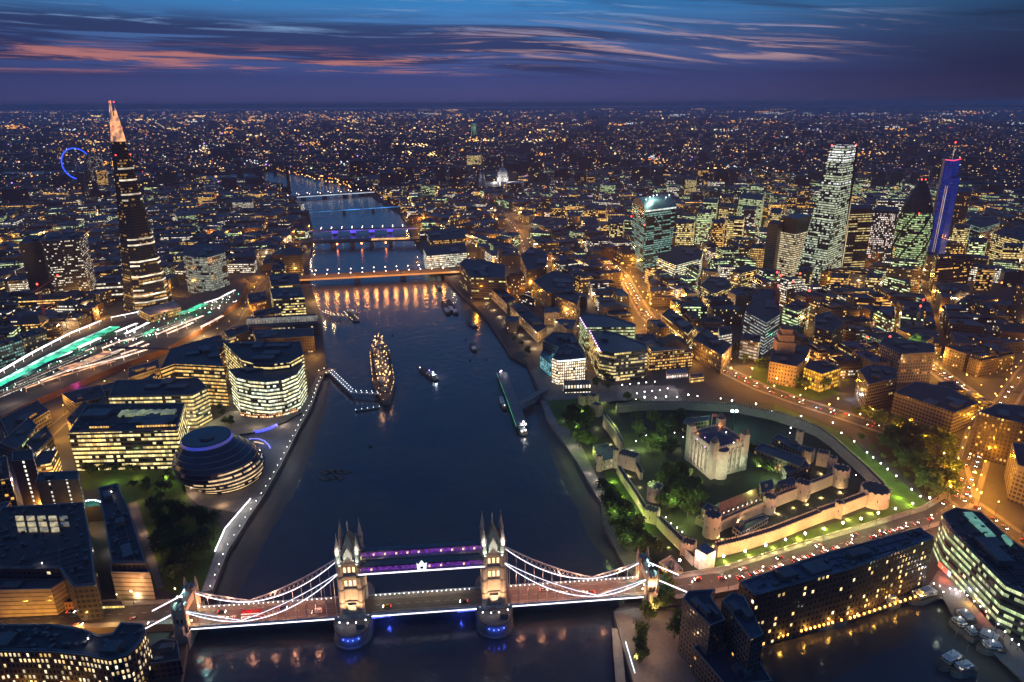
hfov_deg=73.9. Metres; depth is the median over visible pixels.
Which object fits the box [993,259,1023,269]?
city block
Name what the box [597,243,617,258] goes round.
city block
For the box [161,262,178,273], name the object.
city block
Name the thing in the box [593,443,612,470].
gate house
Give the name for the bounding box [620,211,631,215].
city block
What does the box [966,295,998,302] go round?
city block
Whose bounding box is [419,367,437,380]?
patrol boat
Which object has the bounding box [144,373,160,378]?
city block
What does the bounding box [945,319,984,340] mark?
city block
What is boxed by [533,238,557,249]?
city block
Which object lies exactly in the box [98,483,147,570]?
office block
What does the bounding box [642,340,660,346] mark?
city block
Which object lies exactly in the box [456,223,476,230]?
city block
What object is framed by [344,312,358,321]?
pontoon
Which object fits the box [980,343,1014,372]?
city block
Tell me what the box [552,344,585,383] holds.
office block
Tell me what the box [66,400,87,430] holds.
office block
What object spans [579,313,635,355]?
office block
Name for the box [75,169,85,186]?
tower block
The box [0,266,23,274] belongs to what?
city block
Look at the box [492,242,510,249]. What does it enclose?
city block
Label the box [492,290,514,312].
market hall
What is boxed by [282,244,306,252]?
city block
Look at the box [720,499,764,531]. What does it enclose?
curtain wall
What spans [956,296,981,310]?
city block
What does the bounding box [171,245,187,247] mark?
city block
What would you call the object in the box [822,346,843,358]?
city block
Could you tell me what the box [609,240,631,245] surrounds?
city block
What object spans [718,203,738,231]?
office block
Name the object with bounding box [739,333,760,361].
office block
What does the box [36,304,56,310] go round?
city block
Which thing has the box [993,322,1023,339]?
city block
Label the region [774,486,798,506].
curtain wall
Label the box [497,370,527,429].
river pier
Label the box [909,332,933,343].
office block
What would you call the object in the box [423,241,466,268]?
bank house
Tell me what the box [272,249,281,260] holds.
city block
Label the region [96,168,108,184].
tower block
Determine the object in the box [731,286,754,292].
city block
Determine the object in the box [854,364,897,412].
office block
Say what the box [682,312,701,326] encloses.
city block
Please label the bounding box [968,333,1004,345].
city block
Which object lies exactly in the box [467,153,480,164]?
tower block
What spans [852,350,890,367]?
city block
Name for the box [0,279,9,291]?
city block
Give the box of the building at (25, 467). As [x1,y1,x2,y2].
[12,449,40,505]
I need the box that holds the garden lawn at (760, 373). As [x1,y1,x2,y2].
[751,364,839,400]
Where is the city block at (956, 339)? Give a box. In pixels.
[948,331,979,345]
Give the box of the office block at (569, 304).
[555,289,579,319]
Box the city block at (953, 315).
[942,311,970,333]
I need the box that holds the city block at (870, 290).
[860,287,874,293]
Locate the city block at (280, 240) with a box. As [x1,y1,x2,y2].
[260,236,285,244]
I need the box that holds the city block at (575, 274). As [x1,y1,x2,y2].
[573,271,593,288]
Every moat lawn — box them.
[547,399,603,425]
[605,472,656,534]
[715,404,926,566]
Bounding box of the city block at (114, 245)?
[101,243,120,250]
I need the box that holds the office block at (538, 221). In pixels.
[531,216,567,229]
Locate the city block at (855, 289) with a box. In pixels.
[841,284,868,293]
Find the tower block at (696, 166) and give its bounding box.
[694,157,698,185]
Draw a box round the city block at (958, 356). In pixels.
[942,344,987,370]
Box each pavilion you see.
[102,599,124,608]
[658,555,682,574]
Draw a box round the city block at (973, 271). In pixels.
[968,264,981,280]
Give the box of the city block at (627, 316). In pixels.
[604,310,633,322]
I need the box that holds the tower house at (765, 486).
[758,478,774,499]
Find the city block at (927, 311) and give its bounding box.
[898,306,933,325]
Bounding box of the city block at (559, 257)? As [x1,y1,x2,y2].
[552,255,569,262]
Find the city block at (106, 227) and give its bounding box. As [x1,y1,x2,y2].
[103,225,118,228]
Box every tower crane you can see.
[32,275,57,315]
[648,156,659,194]
[771,271,800,295]
[775,274,781,305]
[792,281,813,333]
[859,335,890,348]
[915,299,924,326]
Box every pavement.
[10,273,308,466]
[65,599,178,633]
[467,253,646,333]
[506,213,529,272]
[611,266,979,505]
[658,494,973,606]
[931,362,989,502]
[947,497,1023,536]
[970,363,1023,427]
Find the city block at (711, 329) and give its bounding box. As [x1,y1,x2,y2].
[694,326,718,336]
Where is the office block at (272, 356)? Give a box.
[224,341,307,392]
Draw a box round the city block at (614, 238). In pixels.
[605,237,626,242]
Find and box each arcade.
[246,314,319,337]
[563,379,590,392]
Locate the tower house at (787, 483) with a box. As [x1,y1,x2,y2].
[775,477,795,493]
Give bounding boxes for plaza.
[183,411,299,512]
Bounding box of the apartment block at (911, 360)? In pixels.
[877,337,934,382]
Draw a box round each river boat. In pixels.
[348,309,358,317]
[499,396,506,410]
[518,422,527,436]
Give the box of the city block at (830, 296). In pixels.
[810,289,838,300]
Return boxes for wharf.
[541,401,650,575]
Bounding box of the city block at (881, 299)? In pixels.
[868,292,890,305]
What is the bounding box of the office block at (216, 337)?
[209,334,222,340]
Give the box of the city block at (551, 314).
[544,307,559,324]
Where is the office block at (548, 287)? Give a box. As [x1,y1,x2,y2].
[533,271,572,308]
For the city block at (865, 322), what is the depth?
906.05 m
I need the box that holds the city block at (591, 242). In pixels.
[584,239,607,253]
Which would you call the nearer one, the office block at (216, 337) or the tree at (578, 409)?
the tree at (578, 409)
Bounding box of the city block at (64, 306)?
[54,302,82,312]
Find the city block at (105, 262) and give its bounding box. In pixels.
[93,258,120,266]
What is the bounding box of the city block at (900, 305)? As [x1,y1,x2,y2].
[895,301,930,318]
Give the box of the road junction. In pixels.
[955,428,1023,531]
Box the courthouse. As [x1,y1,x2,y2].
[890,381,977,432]
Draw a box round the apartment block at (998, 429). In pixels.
[968,403,1023,464]
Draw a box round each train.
[0,375,45,396]
[16,350,91,384]
[53,349,119,374]
[77,349,143,371]
[127,316,192,340]
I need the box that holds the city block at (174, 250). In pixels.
[169,247,183,254]
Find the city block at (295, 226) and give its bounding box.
[290,223,309,229]
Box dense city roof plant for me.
[25,208,1011,333]
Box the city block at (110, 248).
[104,246,119,250]
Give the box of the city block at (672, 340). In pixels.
[658,334,689,347]
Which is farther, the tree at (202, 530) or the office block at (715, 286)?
the office block at (715, 286)
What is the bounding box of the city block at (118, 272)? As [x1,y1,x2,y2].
[109,270,121,274]
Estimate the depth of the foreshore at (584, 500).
550.62 m
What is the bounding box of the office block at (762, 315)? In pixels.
[742,289,779,354]
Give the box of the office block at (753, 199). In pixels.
[738,192,764,234]
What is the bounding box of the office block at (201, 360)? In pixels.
[160,338,228,405]
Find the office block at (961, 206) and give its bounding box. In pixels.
[949,187,972,234]
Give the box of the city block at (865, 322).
[845,315,875,328]
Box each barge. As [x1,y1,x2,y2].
[441,301,450,314]
[446,299,453,313]
[452,304,458,314]
[466,321,477,327]
[469,343,477,351]
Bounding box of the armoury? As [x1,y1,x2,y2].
[715,489,758,515]
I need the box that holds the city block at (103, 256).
[98,254,118,259]
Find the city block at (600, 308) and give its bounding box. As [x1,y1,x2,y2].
[599,302,608,314]
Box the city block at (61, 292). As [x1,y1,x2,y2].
[49,291,67,294]
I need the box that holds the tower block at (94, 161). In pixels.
[85,154,103,180]
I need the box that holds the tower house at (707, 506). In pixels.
[701,502,718,517]
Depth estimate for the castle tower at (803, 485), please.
528.55 m
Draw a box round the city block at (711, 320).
[700,315,725,326]
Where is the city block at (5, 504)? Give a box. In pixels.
[0,501,10,508]
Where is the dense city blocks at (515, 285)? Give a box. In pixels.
[0,166,1023,345]
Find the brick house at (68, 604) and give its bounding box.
[64,598,73,611]
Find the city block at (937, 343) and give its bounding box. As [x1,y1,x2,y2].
[930,335,941,358]
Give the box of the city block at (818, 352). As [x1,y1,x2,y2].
[804,342,829,360]
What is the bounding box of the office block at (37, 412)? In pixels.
[0,400,52,436]
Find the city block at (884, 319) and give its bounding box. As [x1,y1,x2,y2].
[873,309,894,331]
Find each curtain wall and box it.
[603,414,623,450]
[616,400,772,419]
[616,465,646,514]
[635,461,643,479]
[656,515,683,550]
[695,515,703,526]
[714,509,821,557]
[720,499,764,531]
[772,410,885,483]
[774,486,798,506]
[810,472,834,493]
[817,491,868,522]
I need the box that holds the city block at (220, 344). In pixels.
[213,339,232,352]
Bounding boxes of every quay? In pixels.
[614,608,696,681]
[815,594,907,629]
[929,570,1023,681]
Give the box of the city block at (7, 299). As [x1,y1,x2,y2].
[0,297,19,300]
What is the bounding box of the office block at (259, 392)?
[229,362,306,417]
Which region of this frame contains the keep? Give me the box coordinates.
[684,413,749,479]
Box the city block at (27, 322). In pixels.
[14,314,48,331]
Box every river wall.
[181,228,325,681]
[273,170,632,681]
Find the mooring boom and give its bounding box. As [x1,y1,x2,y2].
[355,406,379,411]
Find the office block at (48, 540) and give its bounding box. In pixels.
[0,501,103,620]
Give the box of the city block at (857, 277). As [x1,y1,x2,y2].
[819,266,873,287]
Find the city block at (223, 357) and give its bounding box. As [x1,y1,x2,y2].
[221,341,240,370]
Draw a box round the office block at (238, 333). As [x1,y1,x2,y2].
[224,324,249,341]
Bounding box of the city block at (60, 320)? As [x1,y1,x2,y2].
[48,310,69,330]
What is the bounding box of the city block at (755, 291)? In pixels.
[753,288,780,303]
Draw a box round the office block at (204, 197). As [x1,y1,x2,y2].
[198,194,211,203]
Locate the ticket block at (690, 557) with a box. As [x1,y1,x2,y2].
[685,548,694,565]
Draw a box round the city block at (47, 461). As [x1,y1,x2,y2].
[35,450,62,472]
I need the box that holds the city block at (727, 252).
[715,246,738,257]
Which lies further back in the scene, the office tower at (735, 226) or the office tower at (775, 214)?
the office tower at (775, 214)
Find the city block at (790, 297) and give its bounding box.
[785,291,805,304]
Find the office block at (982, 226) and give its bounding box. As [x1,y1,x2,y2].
[965,216,999,243]
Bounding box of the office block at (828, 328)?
[812,311,844,347]
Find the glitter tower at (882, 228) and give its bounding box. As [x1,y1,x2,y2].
[866,206,899,257]
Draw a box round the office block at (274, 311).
[253,306,281,317]
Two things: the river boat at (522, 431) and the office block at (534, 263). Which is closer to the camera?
the river boat at (522, 431)
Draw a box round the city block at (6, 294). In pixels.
[0,292,11,297]
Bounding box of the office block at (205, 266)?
[183,242,229,292]
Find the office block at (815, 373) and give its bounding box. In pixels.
[801,361,840,391]
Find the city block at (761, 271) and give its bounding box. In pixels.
[756,267,781,279]
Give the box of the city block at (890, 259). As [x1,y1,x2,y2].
[882,257,904,262]
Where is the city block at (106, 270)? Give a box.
[94,265,118,276]
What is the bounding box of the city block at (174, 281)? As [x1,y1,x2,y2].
[165,274,178,289]
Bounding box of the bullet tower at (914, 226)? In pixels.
[891,178,933,269]
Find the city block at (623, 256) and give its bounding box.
[614,247,635,265]
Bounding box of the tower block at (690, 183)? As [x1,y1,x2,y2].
[684,176,696,194]
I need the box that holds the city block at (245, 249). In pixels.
[236,246,260,252]
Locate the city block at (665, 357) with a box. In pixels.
[647,347,692,369]
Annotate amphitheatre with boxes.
[239,412,301,447]
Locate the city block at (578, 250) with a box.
[569,247,585,254]
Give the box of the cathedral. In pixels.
[478,160,523,188]
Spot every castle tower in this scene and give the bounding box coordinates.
[578,393,587,405]
[588,392,598,405]
[591,401,602,417]
[596,453,602,471]
[613,447,618,468]
[618,448,640,471]
[643,504,659,524]
[646,480,663,502]
[680,536,696,555]
[702,509,721,539]
[762,492,776,514]
[794,477,811,502]
[795,429,803,444]
[798,445,814,463]
[815,448,829,467]
[826,455,837,475]
[832,463,850,488]
[835,499,843,519]
[859,480,890,509]
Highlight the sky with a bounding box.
[0,0,1023,110]
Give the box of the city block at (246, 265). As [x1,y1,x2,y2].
[227,259,256,271]
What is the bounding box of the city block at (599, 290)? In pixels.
[592,288,613,303]
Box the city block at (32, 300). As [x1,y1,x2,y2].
[13,294,71,308]
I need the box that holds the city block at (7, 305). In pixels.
[0,300,19,309]
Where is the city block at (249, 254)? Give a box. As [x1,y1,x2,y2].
[234,250,259,266]
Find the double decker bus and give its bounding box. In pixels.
[241,609,261,618]
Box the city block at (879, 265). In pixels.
[869,262,890,268]
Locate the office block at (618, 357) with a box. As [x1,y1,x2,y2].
[588,330,647,380]
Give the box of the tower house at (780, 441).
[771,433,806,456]
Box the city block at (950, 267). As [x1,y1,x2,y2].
[928,253,972,293]
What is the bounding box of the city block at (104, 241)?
[88,240,115,243]
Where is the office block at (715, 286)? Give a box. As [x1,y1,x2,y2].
[699,276,731,299]
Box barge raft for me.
[319,469,350,481]
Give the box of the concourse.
[138,300,181,322]
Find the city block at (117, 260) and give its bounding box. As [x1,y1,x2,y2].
[108,256,120,263]
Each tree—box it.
[79,462,87,472]
[81,462,95,469]
[86,465,95,474]
[97,463,108,472]
[109,463,119,472]
[124,463,133,470]
[128,479,138,485]
[131,464,141,473]
[137,481,150,492]
[141,476,150,482]
[143,495,158,506]
[146,499,165,511]
[147,529,167,543]
[147,537,169,557]
[148,507,165,518]
[151,525,171,537]
[152,479,166,490]
[153,516,167,528]
[156,490,165,499]
[160,475,169,481]
[160,561,180,583]
[162,555,177,568]
[163,467,171,476]
[163,510,181,528]
[164,480,173,491]
[166,499,181,510]
[168,501,187,520]
[170,554,193,576]
[184,504,194,519]
[188,505,203,518]
[189,537,211,551]
[190,506,208,518]
[195,525,212,542]
[200,529,217,545]
[203,508,221,528]
[216,403,223,409]
[217,408,225,415]
[220,416,228,424]
[227,419,235,425]
[559,411,566,421]
[563,420,578,435]
[564,413,578,422]
[565,410,577,416]
[566,402,579,410]
[571,430,587,446]
[572,406,582,413]
[575,411,581,425]
[575,426,583,431]
[579,415,592,427]
[581,410,596,418]
[581,436,590,444]
[582,405,594,412]
[582,430,591,436]
[587,434,597,443]
[591,376,602,387]
[595,476,610,494]
[598,492,615,502]
[600,368,607,376]
[601,499,616,517]
[602,484,617,493]
[603,373,610,379]
[604,501,622,516]
[605,382,612,389]
[607,489,622,500]
[608,515,615,530]
[609,513,628,527]
[614,523,629,540]
[617,527,637,550]
[618,497,636,514]
[623,391,631,397]
[625,512,644,529]
[629,419,643,433]
[630,410,643,421]
[630,535,650,549]
[632,542,646,554]
[632,632,647,642]
[633,621,649,635]
[633,648,646,662]
[634,638,646,649]
[635,423,646,433]
[635,531,653,547]
[636,527,650,536]
[639,599,653,612]
[641,436,652,447]
[641,646,649,655]
[643,604,656,620]
[645,409,659,426]
[647,442,658,452]
[648,433,658,444]
[648,536,665,553]
[652,410,664,420]
[652,595,663,608]
[653,471,672,484]
[654,491,666,508]
[655,419,666,428]
[656,423,669,435]
[656,436,671,450]
[658,462,680,482]
[658,584,669,595]
[659,594,673,609]
[660,460,670,476]
[660,572,678,589]
[661,493,678,513]
[661,590,675,598]
[662,442,674,455]
[662,582,676,593]
[665,618,679,638]
[667,423,678,438]
[668,479,683,492]
[669,437,680,450]
[669,486,687,505]
[669,611,680,625]
[670,460,688,473]
[671,606,681,618]
[674,407,686,420]
[674,409,686,419]
[677,422,686,432]
[677,475,690,483]
[678,486,691,500]
[678,497,701,517]
[684,466,693,475]
[685,488,704,502]
[690,474,702,489]
[697,490,710,503]
[733,342,739,351]
[747,453,764,470]
[748,442,756,455]
[758,356,767,366]
[762,458,774,473]
[794,377,801,387]
[798,379,810,390]
[822,376,831,388]
[852,406,861,414]
[858,432,864,439]
[859,404,875,419]
[867,408,882,424]
[874,417,886,428]
[875,431,891,448]
[877,408,890,424]
[883,422,900,431]
[885,430,898,438]
[886,436,906,448]
[891,413,903,423]
[892,446,904,461]
[895,435,910,449]
[897,422,910,432]
[898,456,912,471]
[899,451,914,466]
[902,416,916,426]
[903,447,920,459]
[911,423,929,437]
[911,458,924,472]
[911,464,923,477]
[913,433,934,442]
[913,446,930,453]
[913,451,934,465]
[915,469,931,487]
[917,440,932,450]
[918,479,933,493]
[921,465,934,471]
[923,424,933,433]
[924,442,936,452]
[924,454,943,469]
[927,468,945,481]
[927,477,944,492]
[928,491,935,497]
[930,432,940,444]
[930,480,949,499]
[931,424,945,434]
[933,466,946,477]
[934,435,956,447]
[936,429,952,448]
[938,455,960,469]
[941,446,954,453]
[941,467,955,483]
[942,450,957,458]
[946,478,962,495]
[946,481,958,497]
[948,445,961,455]
[949,432,960,443]
[950,460,967,472]
[953,469,960,479]
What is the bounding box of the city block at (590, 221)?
[583,218,599,225]
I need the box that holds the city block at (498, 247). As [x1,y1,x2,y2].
[493,244,514,258]
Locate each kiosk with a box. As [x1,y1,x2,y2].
[666,368,687,378]
[689,373,703,382]
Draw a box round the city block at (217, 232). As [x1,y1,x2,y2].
[210,230,224,234]
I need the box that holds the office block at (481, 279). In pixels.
[459,259,504,298]
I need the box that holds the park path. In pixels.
[128,501,163,587]
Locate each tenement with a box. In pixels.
[61,384,106,412]
[101,379,122,397]
[128,359,161,379]
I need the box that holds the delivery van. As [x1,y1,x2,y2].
[312,608,321,613]
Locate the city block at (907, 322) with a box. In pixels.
[899,319,922,327]
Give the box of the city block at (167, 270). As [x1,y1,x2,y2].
[162,267,170,274]
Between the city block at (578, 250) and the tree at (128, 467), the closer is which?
the tree at (128, 467)
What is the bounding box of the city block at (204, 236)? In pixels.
[190,234,216,240]
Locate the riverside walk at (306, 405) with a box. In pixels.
[300,375,321,423]
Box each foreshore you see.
[214,381,329,596]
[533,404,622,568]
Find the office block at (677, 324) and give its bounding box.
[661,308,694,346]
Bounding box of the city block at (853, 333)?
[842,325,870,340]
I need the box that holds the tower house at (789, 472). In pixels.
[781,460,810,480]
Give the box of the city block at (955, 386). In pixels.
[938,381,965,395]
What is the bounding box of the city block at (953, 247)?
[945,241,965,253]
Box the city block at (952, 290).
[934,286,960,308]
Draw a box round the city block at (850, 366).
[825,354,861,377]
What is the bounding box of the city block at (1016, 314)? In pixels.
[1008,284,1023,323]
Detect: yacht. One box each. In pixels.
[817,618,848,630]
[882,594,901,609]
[907,585,942,605]
[937,631,965,671]
[949,616,967,634]
[950,644,977,678]
[953,608,977,625]
[962,625,979,642]
[976,622,1007,656]
[976,627,1003,644]
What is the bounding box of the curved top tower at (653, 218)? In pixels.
[631,195,675,271]
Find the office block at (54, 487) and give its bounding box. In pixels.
[36,470,88,522]
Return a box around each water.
[0,168,629,681]
[760,600,1021,681]
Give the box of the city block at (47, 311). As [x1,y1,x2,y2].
[34,309,56,314]
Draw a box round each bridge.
[145,510,686,651]
[292,189,374,199]
[299,264,458,282]
[301,237,420,247]
[309,206,399,213]
[310,225,417,234]
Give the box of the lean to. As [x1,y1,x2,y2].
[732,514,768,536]
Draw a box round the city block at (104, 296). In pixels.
[85,289,113,307]
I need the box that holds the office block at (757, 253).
[750,243,764,267]
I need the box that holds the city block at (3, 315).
[0,308,22,326]
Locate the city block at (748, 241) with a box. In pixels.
[726,236,755,249]
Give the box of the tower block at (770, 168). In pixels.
[768,160,772,176]
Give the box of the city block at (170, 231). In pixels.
[156,229,176,236]
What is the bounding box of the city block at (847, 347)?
[837,340,875,355]
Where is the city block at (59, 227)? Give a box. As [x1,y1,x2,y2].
[53,223,83,230]
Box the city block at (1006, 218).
[989,214,1016,221]
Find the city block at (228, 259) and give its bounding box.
[226,257,233,262]
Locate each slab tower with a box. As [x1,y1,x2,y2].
[763,220,782,268]
[843,205,872,268]
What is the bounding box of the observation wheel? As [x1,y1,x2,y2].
[61,148,86,179]
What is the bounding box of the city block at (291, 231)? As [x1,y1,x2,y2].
[267,229,294,238]
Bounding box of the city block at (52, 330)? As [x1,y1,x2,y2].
[43,322,63,338]
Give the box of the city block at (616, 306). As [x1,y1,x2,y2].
[602,301,630,314]
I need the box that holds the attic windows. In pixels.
[89,424,176,428]
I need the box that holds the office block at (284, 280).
[269,273,300,287]
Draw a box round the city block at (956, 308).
[939,304,971,325]
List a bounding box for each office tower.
[590,205,606,217]
[607,218,624,236]
[675,219,695,245]
[695,209,712,243]
[703,197,718,223]
[711,219,725,246]
[721,193,734,202]
[725,215,744,245]
[741,205,756,226]
[763,269,779,279]
[769,209,781,221]
[798,266,813,284]
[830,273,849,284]
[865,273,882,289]
[951,224,970,249]
[967,237,987,255]
[973,264,995,290]
[1001,242,1023,262]
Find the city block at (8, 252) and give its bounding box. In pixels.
[0,248,20,261]
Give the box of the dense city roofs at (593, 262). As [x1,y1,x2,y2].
[0,168,1023,340]
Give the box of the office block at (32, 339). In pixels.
[19,327,48,353]
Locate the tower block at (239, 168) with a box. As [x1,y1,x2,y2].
[235,158,243,178]
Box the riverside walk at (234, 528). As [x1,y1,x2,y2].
[202,495,262,591]
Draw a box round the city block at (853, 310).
[830,299,859,315]
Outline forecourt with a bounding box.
[531,366,681,403]
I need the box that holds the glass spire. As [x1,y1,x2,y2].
[109,100,172,310]
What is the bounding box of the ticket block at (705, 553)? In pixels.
[694,542,715,570]
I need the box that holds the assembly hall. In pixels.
[172,426,264,493]
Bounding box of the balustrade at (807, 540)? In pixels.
[660,491,945,575]
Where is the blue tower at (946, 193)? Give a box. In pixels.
[928,142,961,253]
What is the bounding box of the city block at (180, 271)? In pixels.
[175,262,186,279]
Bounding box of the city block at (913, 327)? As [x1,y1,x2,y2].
[900,325,935,330]
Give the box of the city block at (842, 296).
[838,293,858,300]
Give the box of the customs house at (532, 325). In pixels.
[510,302,546,342]
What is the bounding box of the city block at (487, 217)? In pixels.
[478,216,492,219]
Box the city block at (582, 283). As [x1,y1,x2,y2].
[575,273,602,292]
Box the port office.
[767,323,810,387]
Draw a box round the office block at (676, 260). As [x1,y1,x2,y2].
[657,245,702,275]
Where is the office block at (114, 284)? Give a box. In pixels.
[96,276,123,300]
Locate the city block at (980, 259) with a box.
[957,253,988,264]
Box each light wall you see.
[214,498,250,551]
[625,641,634,672]
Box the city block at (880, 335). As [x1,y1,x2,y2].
[861,331,903,342]
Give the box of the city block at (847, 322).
[836,316,852,327]
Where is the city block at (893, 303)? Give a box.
[891,300,913,309]
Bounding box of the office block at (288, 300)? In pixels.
[270,287,305,314]
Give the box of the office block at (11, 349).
[0,335,25,367]
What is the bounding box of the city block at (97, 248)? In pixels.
[93,244,106,251]
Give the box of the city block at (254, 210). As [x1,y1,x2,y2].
[242,207,265,213]
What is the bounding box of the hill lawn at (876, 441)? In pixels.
[857,419,942,499]
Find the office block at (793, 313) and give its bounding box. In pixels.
[781,299,810,329]
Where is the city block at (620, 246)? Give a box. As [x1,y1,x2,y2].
[617,245,631,248]
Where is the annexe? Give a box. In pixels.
[149,638,183,677]
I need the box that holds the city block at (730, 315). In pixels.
[709,304,742,325]
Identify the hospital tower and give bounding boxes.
[19,235,53,293]
[43,232,96,292]
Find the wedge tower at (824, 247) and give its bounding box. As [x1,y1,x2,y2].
[795,144,857,282]
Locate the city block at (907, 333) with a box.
[896,328,938,338]
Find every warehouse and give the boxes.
[247,291,268,315]
[253,327,315,352]
[738,527,934,645]
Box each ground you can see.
[0,106,1023,681]
[592,401,873,570]
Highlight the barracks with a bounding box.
[754,442,805,473]
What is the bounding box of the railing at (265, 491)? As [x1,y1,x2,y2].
[212,379,321,588]
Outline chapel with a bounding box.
[682,415,709,432]
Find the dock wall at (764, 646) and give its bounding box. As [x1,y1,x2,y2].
[762,599,1022,681]
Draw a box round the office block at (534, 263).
[521,247,547,290]
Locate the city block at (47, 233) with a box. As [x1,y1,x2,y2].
[42,232,60,235]
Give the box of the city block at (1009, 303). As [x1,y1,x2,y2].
[1006,301,1011,314]
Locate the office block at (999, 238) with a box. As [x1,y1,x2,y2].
[988,227,1023,262]
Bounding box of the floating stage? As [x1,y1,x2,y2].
[319,367,335,373]
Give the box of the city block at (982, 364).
[966,350,999,376]
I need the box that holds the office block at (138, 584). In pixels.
[110,564,155,600]
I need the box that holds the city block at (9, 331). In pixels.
[0,326,20,338]
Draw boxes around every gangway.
[323,310,348,319]
[329,371,378,397]
[519,388,548,406]
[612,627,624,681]
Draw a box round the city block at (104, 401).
[98,398,109,403]
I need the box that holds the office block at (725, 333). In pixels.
[718,326,731,342]
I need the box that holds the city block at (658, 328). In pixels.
[646,319,668,338]
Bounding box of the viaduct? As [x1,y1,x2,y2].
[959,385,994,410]
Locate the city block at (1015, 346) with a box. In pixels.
[998,338,1023,352]
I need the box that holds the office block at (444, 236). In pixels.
[428,228,465,244]
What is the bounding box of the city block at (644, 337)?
[635,334,658,342]
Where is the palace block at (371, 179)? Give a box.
[365,175,379,184]
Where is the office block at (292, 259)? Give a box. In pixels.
[282,248,303,274]
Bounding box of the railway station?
[0,274,247,424]
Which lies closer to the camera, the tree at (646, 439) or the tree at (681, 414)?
the tree at (646, 439)
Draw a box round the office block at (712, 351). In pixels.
[692,328,731,373]
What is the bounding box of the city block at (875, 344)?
[860,339,878,354]
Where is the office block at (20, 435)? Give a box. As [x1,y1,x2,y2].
[0,417,38,466]
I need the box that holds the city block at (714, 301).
[705,296,733,316]
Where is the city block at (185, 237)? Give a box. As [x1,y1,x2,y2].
[159,235,192,240]
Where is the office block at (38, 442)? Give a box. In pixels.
[25,426,55,457]
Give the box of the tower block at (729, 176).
[727,167,731,185]
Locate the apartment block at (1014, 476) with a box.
[1004,442,1023,505]
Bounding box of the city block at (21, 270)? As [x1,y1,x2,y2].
[15,267,25,274]
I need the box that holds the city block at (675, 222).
[674,221,695,237]
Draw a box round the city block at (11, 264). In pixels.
[0,261,23,267]
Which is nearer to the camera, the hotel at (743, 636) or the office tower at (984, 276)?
the hotel at (743, 636)
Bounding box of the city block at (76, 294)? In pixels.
[65,290,86,299]
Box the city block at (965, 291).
[932,282,969,303]
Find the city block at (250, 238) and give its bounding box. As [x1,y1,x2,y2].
[242,235,261,241]
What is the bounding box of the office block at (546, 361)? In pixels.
[540,349,555,375]
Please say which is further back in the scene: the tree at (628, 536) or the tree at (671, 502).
the tree at (671, 502)
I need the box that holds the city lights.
[0,108,1022,328]
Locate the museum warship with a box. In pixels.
[370,333,394,405]
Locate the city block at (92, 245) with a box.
[88,242,99,249]
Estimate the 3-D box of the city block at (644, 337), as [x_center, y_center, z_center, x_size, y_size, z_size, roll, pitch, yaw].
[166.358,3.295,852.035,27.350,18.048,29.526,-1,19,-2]
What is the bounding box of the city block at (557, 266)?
[552,259,578,271]
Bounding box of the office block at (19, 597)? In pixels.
[0,578,68,616]
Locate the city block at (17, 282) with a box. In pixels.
[7,275,29,290]
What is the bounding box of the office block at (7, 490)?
[0,455,17,505]
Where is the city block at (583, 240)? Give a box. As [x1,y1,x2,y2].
[582,238,601,249]
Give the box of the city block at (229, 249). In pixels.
[213,243,230,253]
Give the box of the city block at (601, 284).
[588,280,614,297]
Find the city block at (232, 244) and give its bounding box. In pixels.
[219,241,243,247]
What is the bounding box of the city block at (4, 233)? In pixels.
[0,231,10,235]
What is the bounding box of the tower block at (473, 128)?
[471,122,475,136]
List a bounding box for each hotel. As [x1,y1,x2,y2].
[0,622,152,681]
[678,589,725,665]
[690,641,771,681]
[721,592,763,673]
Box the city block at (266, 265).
[262,260,281,270]
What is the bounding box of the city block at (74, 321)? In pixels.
[64,312,92,329]
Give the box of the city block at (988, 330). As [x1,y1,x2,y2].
[982,324,995,336]
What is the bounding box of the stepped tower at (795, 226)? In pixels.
[776,213,811,276]
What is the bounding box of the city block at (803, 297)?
[795,291,825,302]
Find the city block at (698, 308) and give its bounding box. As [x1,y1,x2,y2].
[675,302,707,317]
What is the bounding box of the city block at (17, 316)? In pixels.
[5,309,39,325]
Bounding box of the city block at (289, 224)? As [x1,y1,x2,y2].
[268,220,296,228]
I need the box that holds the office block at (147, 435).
[68,403,189,470]
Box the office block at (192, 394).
[108,377,212,427]
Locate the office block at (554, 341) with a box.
[543,332,586,377]
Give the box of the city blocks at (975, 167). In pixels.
[0,116,1023,204]
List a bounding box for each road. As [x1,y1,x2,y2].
[0,603,173,624]
[49,272,308,434]
[467,254,646,333]
[505,213,528,273]
[611,266,958,498]
[643,498,954,595]
[931,363,984,498]
[951,498,1023,546]
[973,367,1023,427]
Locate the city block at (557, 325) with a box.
[554,319,576,334]
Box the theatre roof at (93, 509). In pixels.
[85,499,103,521]
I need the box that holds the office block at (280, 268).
[271,263,285,273]
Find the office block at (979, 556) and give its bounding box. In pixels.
[933,507,1023,640]
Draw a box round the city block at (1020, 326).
[1006,323,1023,330]
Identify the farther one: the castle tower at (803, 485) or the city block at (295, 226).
the city block at (295, 226)
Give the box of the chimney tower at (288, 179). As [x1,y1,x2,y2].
[285,165,290,193]
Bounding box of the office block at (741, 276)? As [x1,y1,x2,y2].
[729,264,758,287]
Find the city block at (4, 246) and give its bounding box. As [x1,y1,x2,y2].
[0,242,18,249]
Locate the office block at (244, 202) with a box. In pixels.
[232,197,253,207]
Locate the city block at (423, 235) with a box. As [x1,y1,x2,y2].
[419,231,429,239]
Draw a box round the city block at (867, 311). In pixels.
[857,304,894,319]
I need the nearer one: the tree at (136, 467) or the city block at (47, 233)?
the tree at (136, 467)
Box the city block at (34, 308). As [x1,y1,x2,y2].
[23,305,39,310]
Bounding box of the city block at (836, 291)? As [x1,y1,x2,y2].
[827,287,853,295]
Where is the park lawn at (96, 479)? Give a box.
[80,470,222,593]

